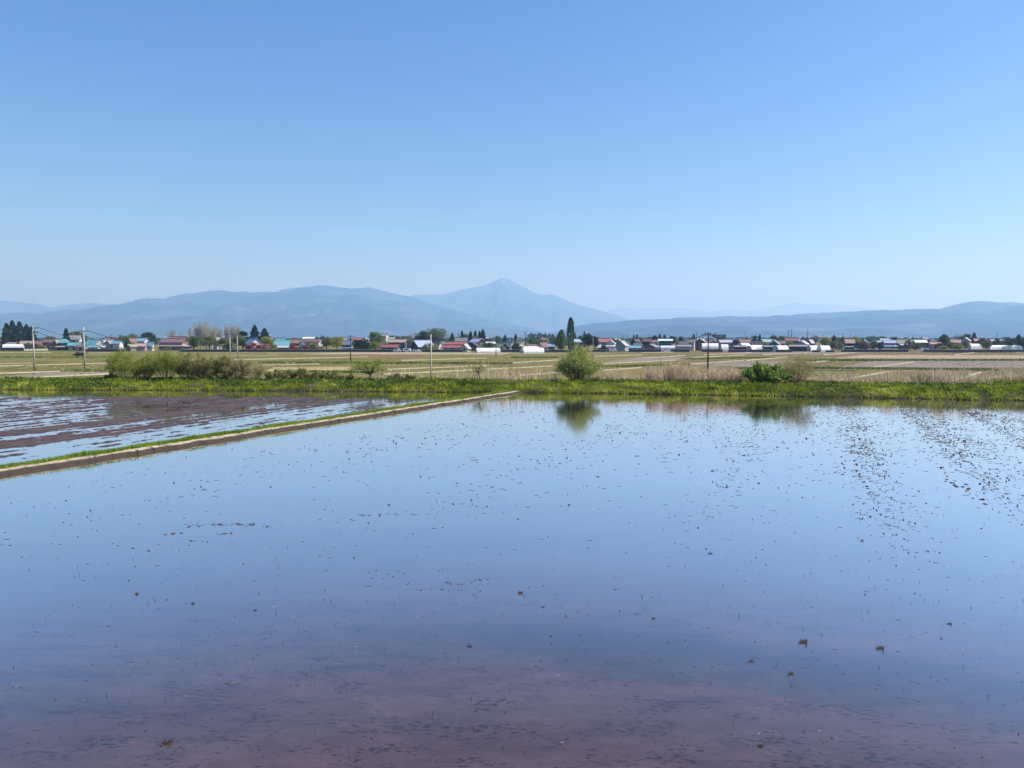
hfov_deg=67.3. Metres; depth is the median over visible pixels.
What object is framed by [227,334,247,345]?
tree
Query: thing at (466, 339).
house
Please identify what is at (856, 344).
garden shrub
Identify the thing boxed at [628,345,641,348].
house
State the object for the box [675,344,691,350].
house
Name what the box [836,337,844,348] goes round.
tree
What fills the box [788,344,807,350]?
house
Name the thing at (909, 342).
tree
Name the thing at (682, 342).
house
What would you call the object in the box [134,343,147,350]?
house
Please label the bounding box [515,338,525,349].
house
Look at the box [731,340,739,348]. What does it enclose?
house
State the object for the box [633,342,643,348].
house
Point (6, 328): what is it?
cedar tree
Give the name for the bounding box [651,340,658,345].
house
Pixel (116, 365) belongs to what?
willow shrub
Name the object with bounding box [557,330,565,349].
poplar tree
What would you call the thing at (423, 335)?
tree
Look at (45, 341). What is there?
house
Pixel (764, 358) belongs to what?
path
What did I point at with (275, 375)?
weed
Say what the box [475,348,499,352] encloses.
greenhouse
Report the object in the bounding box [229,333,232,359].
utility pole
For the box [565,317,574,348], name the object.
poplar tree
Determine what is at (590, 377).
dead brush
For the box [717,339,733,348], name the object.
house
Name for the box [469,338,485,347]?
house
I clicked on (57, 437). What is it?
mud
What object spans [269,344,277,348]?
garden shrub
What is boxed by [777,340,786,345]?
house
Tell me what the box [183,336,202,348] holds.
tree
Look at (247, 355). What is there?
path
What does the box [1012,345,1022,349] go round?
greenhouse
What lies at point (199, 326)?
bare tree
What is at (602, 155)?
sky
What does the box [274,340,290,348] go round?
house
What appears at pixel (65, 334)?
cedar tree
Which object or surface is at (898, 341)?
house
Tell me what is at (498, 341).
tree
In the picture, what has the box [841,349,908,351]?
retaining wall
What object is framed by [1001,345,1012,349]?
greenhouse
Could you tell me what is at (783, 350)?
retaining wall
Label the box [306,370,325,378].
weed
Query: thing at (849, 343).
house
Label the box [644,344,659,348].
house
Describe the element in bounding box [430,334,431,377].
utility pole
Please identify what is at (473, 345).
house
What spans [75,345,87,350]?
house
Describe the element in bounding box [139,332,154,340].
pine tree
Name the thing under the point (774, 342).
house
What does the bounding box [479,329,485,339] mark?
cedar tree
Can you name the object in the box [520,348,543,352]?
greenhouse
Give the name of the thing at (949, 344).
tree
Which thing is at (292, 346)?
garden shrub
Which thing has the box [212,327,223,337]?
bare tree
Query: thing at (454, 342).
house
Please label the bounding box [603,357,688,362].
field
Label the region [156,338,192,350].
house
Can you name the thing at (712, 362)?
path
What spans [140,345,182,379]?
willow shrub
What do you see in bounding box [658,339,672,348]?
house
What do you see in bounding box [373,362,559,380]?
dry reeds
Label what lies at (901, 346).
house
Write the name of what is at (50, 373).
field
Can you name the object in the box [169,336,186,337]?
house
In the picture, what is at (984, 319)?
hills
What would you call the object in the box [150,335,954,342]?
woods
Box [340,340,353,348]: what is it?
house
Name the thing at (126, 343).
tree
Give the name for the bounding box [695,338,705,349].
house
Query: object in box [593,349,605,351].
retaining wall
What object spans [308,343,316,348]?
tree
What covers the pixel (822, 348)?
greenhouse
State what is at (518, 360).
field stubble
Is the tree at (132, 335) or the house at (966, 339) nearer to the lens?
the tree at (132, 335)
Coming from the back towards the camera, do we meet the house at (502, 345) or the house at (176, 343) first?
the house at (176, 343)
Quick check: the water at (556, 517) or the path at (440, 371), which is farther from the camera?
the path at (440, 371)
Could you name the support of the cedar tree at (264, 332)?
on the ground at (310, 355)
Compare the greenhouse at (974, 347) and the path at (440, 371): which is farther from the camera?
the greenhouse at (974, 347)
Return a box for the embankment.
[0,381,1023,400]
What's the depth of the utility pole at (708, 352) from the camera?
103.89 m
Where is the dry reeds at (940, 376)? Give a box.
[880,362,1023,384]
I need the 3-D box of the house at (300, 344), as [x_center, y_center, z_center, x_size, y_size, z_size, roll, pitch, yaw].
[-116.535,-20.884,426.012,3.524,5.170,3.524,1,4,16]
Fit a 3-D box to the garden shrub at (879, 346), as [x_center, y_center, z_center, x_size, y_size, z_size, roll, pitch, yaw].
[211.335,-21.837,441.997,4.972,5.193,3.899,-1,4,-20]
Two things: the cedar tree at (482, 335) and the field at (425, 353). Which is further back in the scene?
the cedar tree at (482, 335)
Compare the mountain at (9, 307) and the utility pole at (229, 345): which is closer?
the utility pole at (229, 345)
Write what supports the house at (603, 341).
on the ground at (310, 355)
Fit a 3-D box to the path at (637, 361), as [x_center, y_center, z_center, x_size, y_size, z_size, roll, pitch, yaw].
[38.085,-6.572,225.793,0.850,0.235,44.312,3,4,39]
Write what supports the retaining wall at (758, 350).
on the ground at (310, 355)
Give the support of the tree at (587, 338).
on the ground at (310, 355)
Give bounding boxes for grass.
[0,348,1023,372]
[0,376,1023,400]
[0,388,519,468]
[961,376,1023,384]
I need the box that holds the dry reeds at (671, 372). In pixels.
[600,360,892,382]
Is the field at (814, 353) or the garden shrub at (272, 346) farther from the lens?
the garden shrub at (272, 346)
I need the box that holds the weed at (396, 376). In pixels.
[388,373,402,379]
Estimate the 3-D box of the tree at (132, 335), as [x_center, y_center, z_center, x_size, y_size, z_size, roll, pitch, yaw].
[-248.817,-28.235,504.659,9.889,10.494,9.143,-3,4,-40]
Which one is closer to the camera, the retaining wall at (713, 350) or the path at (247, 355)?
the path at (247, 355)
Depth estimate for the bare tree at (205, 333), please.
472.23 m
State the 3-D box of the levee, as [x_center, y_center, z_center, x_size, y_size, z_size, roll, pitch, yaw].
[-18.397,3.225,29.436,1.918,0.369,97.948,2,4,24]
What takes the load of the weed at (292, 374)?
on the embankment
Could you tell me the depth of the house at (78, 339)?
480.50 m
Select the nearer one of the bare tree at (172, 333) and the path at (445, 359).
the path at (445, 359)
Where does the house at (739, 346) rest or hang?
on the ground at (310, 355)
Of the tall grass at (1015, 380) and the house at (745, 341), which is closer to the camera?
the tall grass at (1015, 380)
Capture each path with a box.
[0,352,50,352]
[0,363,103,365]
[0,371,59,373]
[25,373,108,377]
[213,355,277,355]
[233,356,368,359]
[263,363,319,365]
[339,352,416,352]
[382,367,512,374]
[386,365,485,369]
[400,358,483,360]
[512,359,561,362]
[513,366,550,367]
[519,353,565,353]
[519,372,560,375]
[602,360,673,363]
[602,367,641,370]
[672,360,743,365]
[689,355,738,357]
[744,357,785,360]
[834,371,886,380]
[873,362,912,366]
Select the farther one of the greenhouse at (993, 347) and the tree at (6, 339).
the tree at (6, 339)
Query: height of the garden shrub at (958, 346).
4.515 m
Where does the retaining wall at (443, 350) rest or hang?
on the ground at (310, 355)
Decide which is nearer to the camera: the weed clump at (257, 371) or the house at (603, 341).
the weed clump at (257, 371)
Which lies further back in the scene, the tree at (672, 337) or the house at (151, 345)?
the tree at (672, 337)
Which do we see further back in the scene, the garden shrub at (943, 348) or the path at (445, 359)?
the garden shrub at (943, 348)
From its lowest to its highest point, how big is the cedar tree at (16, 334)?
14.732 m
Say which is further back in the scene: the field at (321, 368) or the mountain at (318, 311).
the mountain at (318, 311)
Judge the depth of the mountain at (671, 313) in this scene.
31057.41 m
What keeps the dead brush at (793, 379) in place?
on the embankment
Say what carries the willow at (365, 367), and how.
on the embankment
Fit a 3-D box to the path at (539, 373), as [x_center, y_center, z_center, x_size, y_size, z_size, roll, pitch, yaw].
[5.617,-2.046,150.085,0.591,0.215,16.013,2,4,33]
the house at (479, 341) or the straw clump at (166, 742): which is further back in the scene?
the house at (479, 341)
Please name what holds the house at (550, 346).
on the ground at (310, 355)
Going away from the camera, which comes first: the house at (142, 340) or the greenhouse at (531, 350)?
the greenhouse at (531, 350)
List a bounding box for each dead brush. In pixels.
[588,374,601,381]
[788,376,810,382]
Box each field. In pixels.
[1,372,107,376]
[264,367,355,371]
[313,355,421,357]
[319,353,506,354]
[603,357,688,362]
[691,361,795,366]
[734,352,873,354]
[840,355,1023,358]
[840,361,1023,367]
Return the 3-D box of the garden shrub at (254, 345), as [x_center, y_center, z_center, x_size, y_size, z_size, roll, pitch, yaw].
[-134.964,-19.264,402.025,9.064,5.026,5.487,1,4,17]
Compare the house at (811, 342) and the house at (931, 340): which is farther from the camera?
the house at (931, 340)
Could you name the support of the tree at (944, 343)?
on the ground at (310, 355)
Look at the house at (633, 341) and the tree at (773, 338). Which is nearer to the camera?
the house at (633, 341)
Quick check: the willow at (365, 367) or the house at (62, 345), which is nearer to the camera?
the willow at (365, 367)
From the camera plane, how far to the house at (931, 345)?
470.21 m
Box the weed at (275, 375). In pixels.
[264,369,281,378]
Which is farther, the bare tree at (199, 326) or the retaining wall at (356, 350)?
the bare tree at (199, 326)
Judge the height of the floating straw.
0.009 m
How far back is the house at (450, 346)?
396.06 m
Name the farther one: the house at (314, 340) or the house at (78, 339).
the house at (78, 339)
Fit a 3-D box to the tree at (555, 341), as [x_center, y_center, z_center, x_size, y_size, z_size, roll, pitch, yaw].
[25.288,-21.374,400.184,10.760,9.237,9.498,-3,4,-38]
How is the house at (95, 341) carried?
on the ground at (310, 355)
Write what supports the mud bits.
on the water at (556, 517)
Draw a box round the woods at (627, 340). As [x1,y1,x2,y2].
[38,337,1023,341]
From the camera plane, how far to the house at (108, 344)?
420.29 m
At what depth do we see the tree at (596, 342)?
405.69 m
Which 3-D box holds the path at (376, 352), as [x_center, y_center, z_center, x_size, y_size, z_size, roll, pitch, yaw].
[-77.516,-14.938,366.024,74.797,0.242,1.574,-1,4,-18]
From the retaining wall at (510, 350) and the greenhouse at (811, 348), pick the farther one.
the greenhouse at (811, 348)
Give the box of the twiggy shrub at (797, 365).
[778,352,818,380]
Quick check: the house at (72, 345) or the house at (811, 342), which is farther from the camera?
the house at (811, 342)
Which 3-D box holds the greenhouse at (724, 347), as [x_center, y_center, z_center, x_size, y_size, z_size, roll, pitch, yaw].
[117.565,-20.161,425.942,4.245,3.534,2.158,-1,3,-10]
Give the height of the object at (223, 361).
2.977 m
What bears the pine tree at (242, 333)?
on the ground at (310, 355)
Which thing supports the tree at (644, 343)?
on the ground at (310, 355)
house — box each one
[19,341,34,348]
[34,340,42,348]
[41,339,53,348]
[52,339,59,349]
[56,339,69,349]
[66,342,82,349]
[69,335,82,341]
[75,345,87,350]
[82,339,103,348]
[86,345,101,348]
[103,337,116,339]
[104,340,112,348]
[111,340,124,348]
[124,344,136,350]
[128,338,137,343]
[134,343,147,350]
[137,338,149,342]
[147,341,155,350]
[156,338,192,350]
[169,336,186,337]
[213,337,220,348]
[245,338,261,348]
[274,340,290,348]
[287,339,301,348]
[297,342,304,348]
[303,338,323,348]
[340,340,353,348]
[378,333,388,347]
[380,344,400,348]
[386,339,408,348]
[410,340,433,348]
[433,341,442,348]
[441,345,461,348]
[444,341,466,344]
[454,337,468,342]
[460,343,471,351]
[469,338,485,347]
[469,342,479,350]
[497,342,508,350]
[506,341,514,349]
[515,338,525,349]
[526,344,537,346]
[536,342,547,350]
[547,343,555,349]
[568,339,582,349]
[598,338,610,350]
[605,340,615,347]
[615,340,628,350]
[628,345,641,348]
[630,339,640,344]
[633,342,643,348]
[638,338,651,342]
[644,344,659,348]
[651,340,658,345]
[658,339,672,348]
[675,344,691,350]
[676,341,687,343]
[684,338,696,349]
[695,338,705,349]
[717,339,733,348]
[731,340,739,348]
[732,345,747,348]
[738,339,750,344]
[751,340,762,344]
[761,339,771,344]
[761,345,774,351]
[768,340,780,345]
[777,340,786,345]
[783,337,798,347]
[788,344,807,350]
[796,340,809,345]
[807,339,814,345]
[843,338,854,348]
[882,340,897,348]
[896,339,914,347]
[898,343,909,349]
[912,340,927,348]
[920,336,928,339]
[927,338,936,347]
[928,342,940,349]
[946,339,960,348]
[961,337,970,348]
[971,338,978,343]
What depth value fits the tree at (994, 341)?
496.95 m
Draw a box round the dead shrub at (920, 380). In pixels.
[907,371,932,382]
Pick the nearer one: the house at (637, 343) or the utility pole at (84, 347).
the utility pole at (84, 347)
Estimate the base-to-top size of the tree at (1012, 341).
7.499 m
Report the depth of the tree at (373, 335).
427.27 m
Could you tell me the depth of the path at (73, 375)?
142.58 m
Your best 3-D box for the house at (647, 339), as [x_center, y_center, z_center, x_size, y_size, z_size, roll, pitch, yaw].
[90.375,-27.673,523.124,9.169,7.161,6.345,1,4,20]
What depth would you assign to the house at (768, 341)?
469.40 m
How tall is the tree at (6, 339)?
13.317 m
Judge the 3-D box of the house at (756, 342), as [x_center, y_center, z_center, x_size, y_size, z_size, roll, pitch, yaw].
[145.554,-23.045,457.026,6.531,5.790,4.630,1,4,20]
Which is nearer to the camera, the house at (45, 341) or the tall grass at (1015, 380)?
the tall grass at (1015, 380)
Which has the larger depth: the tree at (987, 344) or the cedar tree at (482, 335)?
the cedar tree at (482, 335)
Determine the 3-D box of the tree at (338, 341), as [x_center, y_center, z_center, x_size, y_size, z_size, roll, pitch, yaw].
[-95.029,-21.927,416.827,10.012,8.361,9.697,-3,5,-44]
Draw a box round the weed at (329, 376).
[324,371,339,379]
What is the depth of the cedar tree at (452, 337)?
521.46 m
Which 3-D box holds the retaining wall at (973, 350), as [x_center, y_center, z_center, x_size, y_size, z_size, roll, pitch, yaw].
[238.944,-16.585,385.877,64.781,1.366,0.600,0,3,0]
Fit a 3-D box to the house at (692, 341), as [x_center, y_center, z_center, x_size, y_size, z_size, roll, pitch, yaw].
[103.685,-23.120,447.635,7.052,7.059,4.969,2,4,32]
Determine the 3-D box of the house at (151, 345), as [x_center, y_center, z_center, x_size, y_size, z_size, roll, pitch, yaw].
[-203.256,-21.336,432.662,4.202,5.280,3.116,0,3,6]
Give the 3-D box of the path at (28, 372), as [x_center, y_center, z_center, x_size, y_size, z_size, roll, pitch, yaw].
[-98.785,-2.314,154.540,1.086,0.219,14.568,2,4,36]
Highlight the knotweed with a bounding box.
[740,360,792,382]
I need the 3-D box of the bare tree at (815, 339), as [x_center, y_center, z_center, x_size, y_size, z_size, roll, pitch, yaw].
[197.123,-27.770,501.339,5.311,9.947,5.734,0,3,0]
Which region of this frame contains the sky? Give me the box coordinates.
[0,0,1023,311]
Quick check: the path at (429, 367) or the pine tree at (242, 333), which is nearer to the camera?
the path at (429, 367)
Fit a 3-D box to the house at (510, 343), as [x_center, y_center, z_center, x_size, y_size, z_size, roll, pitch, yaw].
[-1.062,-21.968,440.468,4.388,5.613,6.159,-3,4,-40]
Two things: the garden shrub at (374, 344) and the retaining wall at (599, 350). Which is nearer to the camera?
the retaining wall at (599, 350)
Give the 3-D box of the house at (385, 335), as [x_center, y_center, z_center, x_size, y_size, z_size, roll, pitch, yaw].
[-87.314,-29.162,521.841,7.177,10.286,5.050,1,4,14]
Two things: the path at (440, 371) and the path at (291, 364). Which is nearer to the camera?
the path at (440, 371)
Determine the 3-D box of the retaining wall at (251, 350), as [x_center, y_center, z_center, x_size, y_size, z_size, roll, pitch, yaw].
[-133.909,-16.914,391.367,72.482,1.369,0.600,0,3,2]
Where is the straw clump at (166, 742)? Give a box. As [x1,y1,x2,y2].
[157,738,173,745]
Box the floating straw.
[85,606,1020,761]
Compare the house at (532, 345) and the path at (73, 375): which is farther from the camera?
the house at (532, 345)
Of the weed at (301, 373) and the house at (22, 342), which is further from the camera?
the house at (22, 342)
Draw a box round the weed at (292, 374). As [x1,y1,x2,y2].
[280,369,297,378]
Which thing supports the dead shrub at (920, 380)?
on the embankment
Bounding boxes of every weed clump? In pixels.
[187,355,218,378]
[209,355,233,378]
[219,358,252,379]
[245,364,265,378]
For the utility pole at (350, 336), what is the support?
on the ground at (310, 355)
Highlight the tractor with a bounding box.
[72,350,83,355]
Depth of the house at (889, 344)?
519.71 m
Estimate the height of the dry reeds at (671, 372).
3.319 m
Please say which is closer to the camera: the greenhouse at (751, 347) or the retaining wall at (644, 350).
the retaining wall at (644, 350)
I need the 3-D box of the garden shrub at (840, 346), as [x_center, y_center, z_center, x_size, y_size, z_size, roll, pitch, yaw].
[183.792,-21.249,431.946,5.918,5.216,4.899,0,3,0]
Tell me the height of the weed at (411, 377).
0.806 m
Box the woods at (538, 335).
[526,333,726,343]
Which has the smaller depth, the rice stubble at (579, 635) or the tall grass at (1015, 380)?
the rice stubble at (579, 635)
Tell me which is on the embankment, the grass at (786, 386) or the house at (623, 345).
the grass at (786, 386)
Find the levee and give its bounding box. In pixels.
[0,391,521,475]
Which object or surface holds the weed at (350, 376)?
on the embankment
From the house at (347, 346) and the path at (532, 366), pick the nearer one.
the path at (532, 366)
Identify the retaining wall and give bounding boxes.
[0,348,23,350]
[24,349,53,350]
[85,349,123,351]
[179,349,318,351]
[319,349,397,351]
[398,349,462,351]
[501,350,519,351]
[545,350,570,351]
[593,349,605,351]
[629,349,661,351]
[671,349,688,351]
[702,349,722,351]
[728,349,746,351]
[747,349,769,351]
[776,350,791,351]
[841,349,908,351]
[924,350,1023,351]
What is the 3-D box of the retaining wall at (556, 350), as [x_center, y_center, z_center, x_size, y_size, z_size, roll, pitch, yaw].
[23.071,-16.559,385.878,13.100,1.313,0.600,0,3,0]
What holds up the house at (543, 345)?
on the ground at (310, 355)
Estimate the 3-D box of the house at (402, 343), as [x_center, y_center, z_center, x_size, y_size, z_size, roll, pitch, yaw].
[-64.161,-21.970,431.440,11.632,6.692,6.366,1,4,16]
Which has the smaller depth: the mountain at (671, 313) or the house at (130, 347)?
the house at (130, 347)
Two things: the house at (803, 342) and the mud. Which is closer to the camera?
the mud
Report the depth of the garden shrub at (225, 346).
408.41 m
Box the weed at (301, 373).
[296,368,308,379]
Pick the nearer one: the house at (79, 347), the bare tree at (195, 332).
the house at (79, 347)
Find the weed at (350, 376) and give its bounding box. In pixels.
[339,373,353,379]
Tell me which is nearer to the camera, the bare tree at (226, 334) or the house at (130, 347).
the house at (130, 347)
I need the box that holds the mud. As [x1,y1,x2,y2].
[0,390,422,460]
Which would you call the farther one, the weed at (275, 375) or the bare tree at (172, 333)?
the bare tree at (172, 333)
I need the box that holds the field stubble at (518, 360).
[0,352,1022,376]
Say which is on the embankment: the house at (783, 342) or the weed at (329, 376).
the weed at (329, 376)
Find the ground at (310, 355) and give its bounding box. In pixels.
[0,340,1023,382]
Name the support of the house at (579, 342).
on the ground at (310, 355)
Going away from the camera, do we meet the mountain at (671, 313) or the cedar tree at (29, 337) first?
the cedar tree at (29, 337)
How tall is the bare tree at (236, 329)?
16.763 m
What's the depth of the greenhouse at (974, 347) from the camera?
470.12 m
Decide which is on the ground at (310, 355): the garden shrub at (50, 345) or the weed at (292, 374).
the garden shrub at (50, 345)
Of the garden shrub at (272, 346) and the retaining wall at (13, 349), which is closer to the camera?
the garden shrub at (272, 346)
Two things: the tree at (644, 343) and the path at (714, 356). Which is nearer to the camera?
the path at (714, 356)
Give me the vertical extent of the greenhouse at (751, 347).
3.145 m
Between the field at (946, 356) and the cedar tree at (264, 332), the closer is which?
the field at (946, 356)
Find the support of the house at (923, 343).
on the ground at (310, 355)
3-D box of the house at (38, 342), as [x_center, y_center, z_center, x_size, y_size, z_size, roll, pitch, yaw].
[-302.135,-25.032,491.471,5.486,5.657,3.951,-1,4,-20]
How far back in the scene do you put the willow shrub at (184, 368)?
78.11 m
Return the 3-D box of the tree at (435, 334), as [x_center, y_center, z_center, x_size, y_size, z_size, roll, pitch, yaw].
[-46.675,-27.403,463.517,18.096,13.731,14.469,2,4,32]
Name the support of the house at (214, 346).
on the ground at (310, 355)
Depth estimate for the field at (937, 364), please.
203.67 m
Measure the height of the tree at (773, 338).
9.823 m
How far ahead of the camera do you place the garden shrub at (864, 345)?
447.60 m
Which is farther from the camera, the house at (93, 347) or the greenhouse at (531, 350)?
the house at (93, 347)
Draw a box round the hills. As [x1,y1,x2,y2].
[539,301,1023,338]
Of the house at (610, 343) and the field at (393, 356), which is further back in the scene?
the house at (610, 343)
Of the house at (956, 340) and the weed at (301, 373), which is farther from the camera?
the house at (956, 340)
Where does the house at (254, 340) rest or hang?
on the ground at (310, 355)
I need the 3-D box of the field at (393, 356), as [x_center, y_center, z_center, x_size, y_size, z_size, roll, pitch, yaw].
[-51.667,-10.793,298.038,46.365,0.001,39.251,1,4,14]
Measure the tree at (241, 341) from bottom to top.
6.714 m
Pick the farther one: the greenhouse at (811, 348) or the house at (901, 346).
the house at (901, 346)
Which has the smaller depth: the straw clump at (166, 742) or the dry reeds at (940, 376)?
the straw clump at (166, 742)
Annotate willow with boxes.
[346,358,385,379]
[466,361,488,378]
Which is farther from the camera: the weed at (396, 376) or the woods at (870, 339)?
the woods at (870, 339)
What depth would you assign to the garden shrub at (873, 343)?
452.48 m
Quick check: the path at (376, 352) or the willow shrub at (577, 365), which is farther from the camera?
the path at (376, 352)
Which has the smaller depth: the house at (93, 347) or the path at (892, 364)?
the path at (892, 364)
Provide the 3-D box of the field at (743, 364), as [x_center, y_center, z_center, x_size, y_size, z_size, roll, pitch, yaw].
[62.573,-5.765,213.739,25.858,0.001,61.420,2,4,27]
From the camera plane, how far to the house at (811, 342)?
446.18 m
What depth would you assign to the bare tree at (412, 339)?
453.54 m
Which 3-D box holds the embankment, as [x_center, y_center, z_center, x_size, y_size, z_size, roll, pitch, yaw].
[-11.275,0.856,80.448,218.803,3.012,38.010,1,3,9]
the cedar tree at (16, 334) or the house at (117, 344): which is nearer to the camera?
the house at (117, 344)
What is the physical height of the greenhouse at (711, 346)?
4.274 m
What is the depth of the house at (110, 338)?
500.88 m
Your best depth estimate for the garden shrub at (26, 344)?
456.66 m
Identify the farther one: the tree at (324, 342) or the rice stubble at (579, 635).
the tree at (324, 342)
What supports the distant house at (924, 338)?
on the ground at (310, 355)
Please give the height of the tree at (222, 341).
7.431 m
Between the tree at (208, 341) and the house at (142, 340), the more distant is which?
the house at (142, 340)
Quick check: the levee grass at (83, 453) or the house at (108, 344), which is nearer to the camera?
the levee grass at (83, 453)
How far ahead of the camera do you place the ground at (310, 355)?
230.81 m
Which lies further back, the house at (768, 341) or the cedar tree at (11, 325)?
the cedar tree at (11, 325)
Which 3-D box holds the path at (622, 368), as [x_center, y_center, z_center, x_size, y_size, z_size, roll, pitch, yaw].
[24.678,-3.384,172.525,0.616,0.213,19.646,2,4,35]
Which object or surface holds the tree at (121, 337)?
on the ground at (310, 355)
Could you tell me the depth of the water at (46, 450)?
52.51 m
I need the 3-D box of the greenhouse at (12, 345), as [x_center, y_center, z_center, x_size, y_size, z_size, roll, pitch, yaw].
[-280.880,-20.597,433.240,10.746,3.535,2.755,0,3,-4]
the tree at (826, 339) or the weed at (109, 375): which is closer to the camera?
the weed at (109, 375)
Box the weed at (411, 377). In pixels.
[404,374,417,379]
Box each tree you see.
[0,323,11,347]
[1,329,10,342]
[5,320,17,342]
[10,326,22,342]
[14,321,25,340]
[21,324,28,337]
[25,326,38,340]
[62,328,70,341]
[69,331,82,337]
[118,335,130,349]
[122,339,132,347]
[126,333,138,337]
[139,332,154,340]
[165,330,182,337]
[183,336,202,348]
[188,323,200,348]
[193,321,207,348]
[198,335,217,348]
[199,322,212,348]
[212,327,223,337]
[215,338,231,348]
[224,323,232,340]
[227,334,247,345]
[231,324,240,348]
[237,331,249,342]
[238,339,246,348]
[249,325,260,340]
[260,328,269,348]
[260,336,273,344]
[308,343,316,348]
[320,337,330,348]
[326,337,347,346]
[367,331,383,348]
[405,333,417,341]
[415,330,429,339]
[425,328,450,342]
[449,333,454,340]
[468,331,472,344]
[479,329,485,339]
[479,342,497,347]
[494,336,501,344]
[531,339,547,343]
[549,336,570,349]
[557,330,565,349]
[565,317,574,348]
[581,333,595,349]
[591,335,599,348]
[641,341,652,346]
[668,336,676,343]
[769,335,777,340]
[811,335,817,345]
[819,336,830,345]
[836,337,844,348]
[903,340,912,346]
[938,334,950,345]
[942,338,948,345]
[947,342,955,349]
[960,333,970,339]
[961,340,969,347]
[979,340,992,349]
[992,338,1000,344]
[1001,338,1018,345]
[1015,337,1023,344]
[1016,334,1023,349]
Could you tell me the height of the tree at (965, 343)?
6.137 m
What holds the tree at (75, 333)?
on the ground at (310, 355)
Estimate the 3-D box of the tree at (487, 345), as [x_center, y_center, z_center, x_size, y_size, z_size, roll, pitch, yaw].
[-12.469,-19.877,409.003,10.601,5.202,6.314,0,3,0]
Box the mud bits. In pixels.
[3,395,1023,767]
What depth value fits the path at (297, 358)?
261.68 m
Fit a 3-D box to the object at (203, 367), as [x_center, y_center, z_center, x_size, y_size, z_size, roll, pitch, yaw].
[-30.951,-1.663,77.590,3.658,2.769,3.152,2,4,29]
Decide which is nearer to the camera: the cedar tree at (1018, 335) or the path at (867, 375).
the path at (867, 375)
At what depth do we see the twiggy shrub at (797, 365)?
70.93 m
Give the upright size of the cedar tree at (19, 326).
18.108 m
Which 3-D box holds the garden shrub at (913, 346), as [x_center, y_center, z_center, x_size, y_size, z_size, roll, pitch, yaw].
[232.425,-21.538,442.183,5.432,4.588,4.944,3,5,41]
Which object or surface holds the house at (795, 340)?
on the ground at (310, 355)
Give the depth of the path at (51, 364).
201.16 m
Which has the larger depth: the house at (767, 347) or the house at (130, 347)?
the house at (130, 347)
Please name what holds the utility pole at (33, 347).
on the ground at (310, 355)
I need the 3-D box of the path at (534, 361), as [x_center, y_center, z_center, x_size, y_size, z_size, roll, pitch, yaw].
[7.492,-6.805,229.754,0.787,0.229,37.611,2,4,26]
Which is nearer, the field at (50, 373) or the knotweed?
the knotweed
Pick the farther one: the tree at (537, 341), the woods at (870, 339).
the woods at (870, 339)
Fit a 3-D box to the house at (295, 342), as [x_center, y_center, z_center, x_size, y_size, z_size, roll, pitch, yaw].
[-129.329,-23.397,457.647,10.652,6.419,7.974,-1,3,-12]
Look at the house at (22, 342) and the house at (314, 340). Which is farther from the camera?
the house at (22, 342)
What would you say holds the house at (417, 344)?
on the ground at (310, 355)
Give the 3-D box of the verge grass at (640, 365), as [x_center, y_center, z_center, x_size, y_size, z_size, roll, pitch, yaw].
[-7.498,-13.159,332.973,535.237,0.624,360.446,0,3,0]
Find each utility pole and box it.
[30,326,37,369]
[79,327,87,368]
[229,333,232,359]
[348,335,353,360]
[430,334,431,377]
[705,333,715,371]
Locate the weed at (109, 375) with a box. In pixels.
[104,372,115,378]
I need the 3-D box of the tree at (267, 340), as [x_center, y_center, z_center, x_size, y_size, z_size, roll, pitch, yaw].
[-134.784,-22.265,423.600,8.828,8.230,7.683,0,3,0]
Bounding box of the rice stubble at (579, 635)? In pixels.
[3,435,1021,767]
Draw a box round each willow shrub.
[104,349,148,377]
[124,352,159,377]
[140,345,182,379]
[169,351,201,378]
[550,341,602,380]
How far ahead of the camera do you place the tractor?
299.24 m
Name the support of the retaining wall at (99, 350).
on the ground at (310, 355)
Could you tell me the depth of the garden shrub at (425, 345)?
403.00 m
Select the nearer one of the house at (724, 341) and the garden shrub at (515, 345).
the garden shrub at (515, 345)
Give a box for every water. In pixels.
[0,390,482,464]
[0,393,1023,767]
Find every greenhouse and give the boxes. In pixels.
[2,344,24,348]
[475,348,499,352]
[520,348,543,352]
[661,346,674,351]
[701,343,718,350]
[720,344,728,350]
[746,345,755,350]
[772,345,788,351]
[807,345,816,350]
[817,346,829,350]
[968,344,981,349]
[988,345,996,349]
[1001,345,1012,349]
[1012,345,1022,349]
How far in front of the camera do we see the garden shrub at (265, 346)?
402.16 m
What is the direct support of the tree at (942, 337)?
on the ground at (310, 355)
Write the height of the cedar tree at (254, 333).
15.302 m
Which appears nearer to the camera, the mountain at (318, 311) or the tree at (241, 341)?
the tree at (241, 341)
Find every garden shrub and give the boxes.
[23,342,31,348]
[45,343,53,348]
[221,343,238,348]
[246,342,260,348]
[259,343,270,348]
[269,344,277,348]
[288,344,296,348]
[371,341,380,348]
[421,342,437,348]
[510,343,521,349]
[827,341,839,349]
[836,342,843,350]
[853,342,860,348]
[858,341,872,348]
[870,340,878,348]
[876,342,884,348]
[911,343,921,349]
[934,343,942,349]
[934,346,949,349]
[951,343,964,349]
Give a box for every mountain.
[0,285,553,338]
[0,300,118,313]
[409,277,631,332]
[605,302,869,319]

